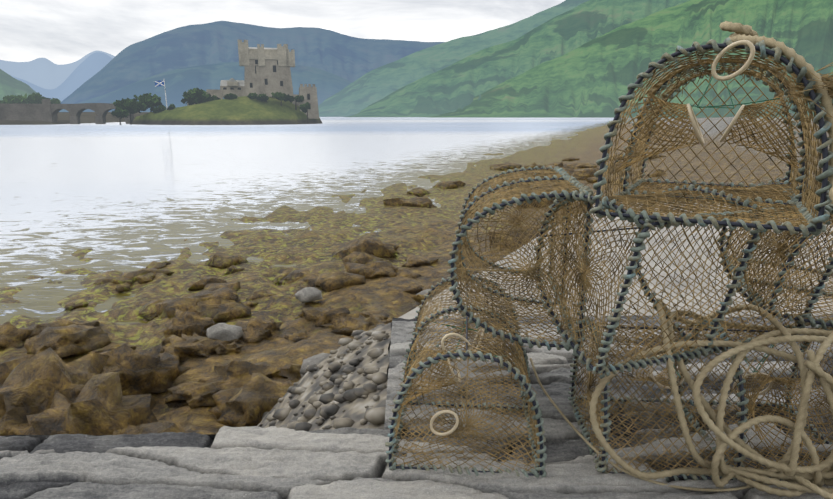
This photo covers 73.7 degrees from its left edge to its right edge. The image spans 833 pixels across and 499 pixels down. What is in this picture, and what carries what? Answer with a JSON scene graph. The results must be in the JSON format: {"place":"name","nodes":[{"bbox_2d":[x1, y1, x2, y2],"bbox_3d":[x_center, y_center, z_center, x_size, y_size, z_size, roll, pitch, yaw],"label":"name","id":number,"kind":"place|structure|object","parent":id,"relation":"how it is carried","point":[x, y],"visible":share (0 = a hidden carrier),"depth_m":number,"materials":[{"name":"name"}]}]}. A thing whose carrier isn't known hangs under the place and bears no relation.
{"place":"outdoors","nodes":[
{"label":"outdoors","id":0,"kind":"place"},
{"bbox_2d":[0,69,36,103],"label":"hill","id":1,"kind":"structure","parent":0,"point":[10,85],"depth_m":311.98,"materials":[{"name":"green plant"}]},
{"bbox_2d":[0,51,114,88],"bbox_3d":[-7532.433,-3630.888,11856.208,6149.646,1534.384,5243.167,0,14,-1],"label":"hill","id":2,"kind":"structure","parent":0,"point":[44,73],"depth_m":12410.27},
{"bbox_2d":[10,52,111,101],"bbox_3d":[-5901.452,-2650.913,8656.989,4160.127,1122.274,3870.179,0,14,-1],"label":"hill","id":3,"kind":"structure","parent":0,"point":[88,67],"depth_m":9566.65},
{"bbox_2d":[0,112,149,124],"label":"far shoreline","id":4,"kind":"structure","parent":0,"point":[85,117],"depth_m":198.85,"materials":[{"name":"grey stone"}]},
{"bbox_2d":[0,92,60,117],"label":"trees","id":5,"kind":"object","parent":4,"relation":"on","point":[34,98],"visible":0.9,"depth_m":184.33,"materials":[{"name":"green plant"}]},
{"bbox_2d":[0,99,133,123],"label":"stone arch bridge","id":6,"kind":"structure","parent":4,"relation":"on","point":[46,110],"depth_m":168.64,"materials":[{"name":"grey stone"}]},
{"bbox_2d":[59,62,351,111],"bbox_3d":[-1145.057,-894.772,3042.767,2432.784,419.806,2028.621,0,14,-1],"label":"hill spur","id":7,"kind":"structure","parent":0,"point":[179,82],"depth_m":3461.53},
{"bbox_2d":[132,96,322,124],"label":"island terrain","id":8,"kind":"structure","parent":0,"point":[243,110],"depth_m":160.91,"materials":[{"name":"green plant"}]},
{"bbox_2d":[155,79,166,108],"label":"flagpole with saltire","id":9,"kind":"object","parent":8,"relation":"on","point":[160,83],"visible":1,"depth_m":161.07,"materials":[{"name":"blue fabric"}]},
{"bbox_2d":[111,88,310,124],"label":"trees","id":10,"kind":"object","parent":8,"relation":"on","point":[125,107],"visible":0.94,"depth_m":164.49,"materials":[{"name":"green plant"}]},
{"bbox_2d":[187,40,318,118],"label":"castle","id":11,"kind":"structure","parent":8,"relation":"on","point":[267,72],"depth_m":172.98,"materials":[{"name":"stone"}]},
{"bbox_2d":[61,21,443,103],"bbox_3d":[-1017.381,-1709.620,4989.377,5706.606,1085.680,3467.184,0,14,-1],"label":"mountain","id":12,"kind":"structure","parent":0,"point":[350,58],"depth_m":5828.38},
{"bbox_2d":[0,0,564,64],"label":"sky","id":13,"kind":"structure","parent":0,"point":[61,32],"materials":[{"name":"white"}]},
{"bbox_2d":[0,117,811,328],"bbox_3d":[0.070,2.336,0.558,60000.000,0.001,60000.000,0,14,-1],"label":"loch water","id":14,"kind":"structure","parent":0,"point":[123,197],"depth_m":22.37,"materials":[{"name":"grey liquid"}]},
{"bbox_2d":[0,117,829,433],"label":"shore ground","id":15,"kind":"structure","parent":0,"point":[426,231],"depth_m":9.48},
{"bbox_2d":[5,323,391,441],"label":"pier wall","id":16,"kind":"structure","parent":15,"relation":"on","point":[45,437],"depth_m":1.81,"materials":[{"name":"stone"}]},
{"bbox_2d":[206,287,430,419],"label":"shore boulders","id":17,"kind":"object","parent":15,"relation":"on","point":[223,331],"visible":0.23,"depth_m":5.46,"materials":[{"name":"grey stone"}]},
{"bbox_2d":[257,322,391,430],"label":"gravel bank","id":18,"kind":"structure","parent":15,"relation":"on","point":[355,410],"depth_m":2.54,"materials":[{"name":"grey gravel"}]},
{"bbox_2d":[259,324,389,430],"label":"shore pebbles","id":19,"kind":"object","parent":18,"relation":"on","point":[375,416],"visible":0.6,"depth_m":2.38,"materials":[{"name":"grey stone"}]},
{"bbox_2d":[0,152,666,435],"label":"seaweed-covered rocks","id":20,"kind":"object","parent":15,"relation":"on","point":[104,385],"visible":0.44,"depth_m":4.95,"materials":[{"name":"brown stone"}]},
{"bbox_2d":[399,201,832,318],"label":"concrete slipway","id":21,"kind":"structure","parent":15,"relation":"on","point":[411,314],"depth_m":3.76,"materials":[{"name":"grey concrete"}]},
{"bbox_2d":[0,313,832,498],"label":"pier paving","id":22,"kind":"structure","parent":0,"point":[257,462],"depth_m":1.67,"materials":[{"name":"stone"}]},
{"bbox_2d":[385,275,546,477],"bbox_3d":[0.169,0.376,1.908,0.497,0.395,0.774,1,14,5],"label":"pot","id":23,"kind":"object","parent":22,"relation":"on","point":[519,369],"visible":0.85,"depth_m":1.65,"materials":[{"name":"brown fabric"}]},
{"bbox_2d":[430,410,458,435],"bbox_3d":[0.077,0.483,1.544,0.086,0.084,0.009,5,14,21],"label":"plastic ring","id":24,"kind":"object","parent":23,"relation":"attached to","point":[453,429],"visible":0.98,"depth_m":1.54,"materials":[{"name":"beige plastic"}]},
{"bbox_2d":[441,333,471,361],"bbox_3d":[0.115,0.279,1.585,0.094,0.091,0.009,-3,14,-14],"label":"plastic ring","id":25,"kind":"object","parent":23,"relation":"attached to","point":[452,334],"visible":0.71,"depth_m":1.57,"materials":[{"name":"beige plastic"}]},
{"bbox_2d":[447,162,593,352],"bbox_3d":[0.329,-0.030,1.889,0.400,0.495,0.776,2,14,7],"label":"creel","id":26,"kind":"object","parent":23,"relation":"on","point":[560,178],"visible":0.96,"depth_m":1.61,"materials":[{"name":"brown fabric"}]},
{"bbox_2d":[530,358,779,491],"bbox_3d":[0.628,0.551,1.679,0.812,0.144,0.296,11,18,39],"label":"rope","id":27,"kind":"object","parent":22,"relation":"on","point":[622,469],"visible":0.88,"depth_m":1.55,"materials":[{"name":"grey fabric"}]},
{"bbox_2d":[568,317,832,483],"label":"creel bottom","id":28,"kind":"object","parent":22,"relation":"on","point":[605,423],"visible":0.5,"depth_m":1.65,"materials":[{"name":"brown fabric"}]},
{"bbox_2d":[534,179,832,375],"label":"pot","id":29,"kind":"object","parent":28,"relation":"on","point":[643,227],"visible":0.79,"depth_m":1.51,"materials":[{"name":"brown fabric"}]},
{"bbox_2d":[589,37,832,236],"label":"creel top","id":30,"kind":"object","parent":29,"relation":"on","point":[814,225],"visible":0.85,"depth_m":1.36,"materials":[{"name":"brown fabric"}]},
{"bbox_2d":[711,40,754,80],"bbox_3d":[0.629,-0.376,1.106,0.077,0.075,0.014,13,19,43],"label":"plastic ring","id":31,"kind":"object","parent":30,"relation":"attached to","point":[751,46],"visible":1,"depth_m":1.10,"materials":[{"name":"beige plastic"}]},
{"bbox_2d":[787,62,832,117],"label":"torn net fray","id":32,"kind":"object","parent":30,"relation":"attached to","point":[826,80],"visible":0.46,"depth_m":1.07,"materials":[{"name":"brown wicker"}]},
{"bbox_2d":[724,176,832,328],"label":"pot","id":33,"kind":"object","parent":28,"relation":"on","point":[819,320],"visible":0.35,"depth_m":1.74,"materials":[{"name":"brown fabric"}]},
{"bbox_2d":[589,298,832,493],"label":"rope coil","id":34,"kind":"object","parent":22,"relation":"on","point":[737,444],"visible":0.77,"depth_m":1.50,"materials":[{"name":"beige fabric"}]},
{"bbox_2d":[710,328,832,498],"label":"rope coil","id":35,"kind":"object","parent":22,"relation":"on","point":[812,481],"visible":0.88,"depth_m":1.46,"materials":[{"name":"beige fabric"}]},
{"bbox_2d":[719,21,832,486],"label":"rope","id":36,"kind":"object","parent":22,"relation":"on","point":[744,32],"visible":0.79,"depth_m":1.07,"materials":[{"name":"beige fabric"}]},
{"bbox_2d":[318,0,588,116],"bbox_3d":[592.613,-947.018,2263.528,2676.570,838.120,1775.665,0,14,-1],"label":"hill","id":37,"kind":"structure","parent":0,"point":[357,96],"depth_m":2905.19,"materials":[{"name":"green plant"}]},
{"bbox_2d":[348,0,689,116],"bbox_3d":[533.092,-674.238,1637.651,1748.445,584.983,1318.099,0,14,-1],"label":"hill","id":38,"kind":"structure","parent":0,"point":[461,84],"depth_m":1954.97,"materials":[{"name":"green plant"}]},
{"bbox_2d":[431,0,832,117],"bbox_3d":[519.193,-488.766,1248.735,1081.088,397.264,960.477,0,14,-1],"label":"hill","id":39,"kind":"structure","parent":0,"point":[595,77],"depth_m":1303.47,"materials":[{"name":"green plant"}]}
]}

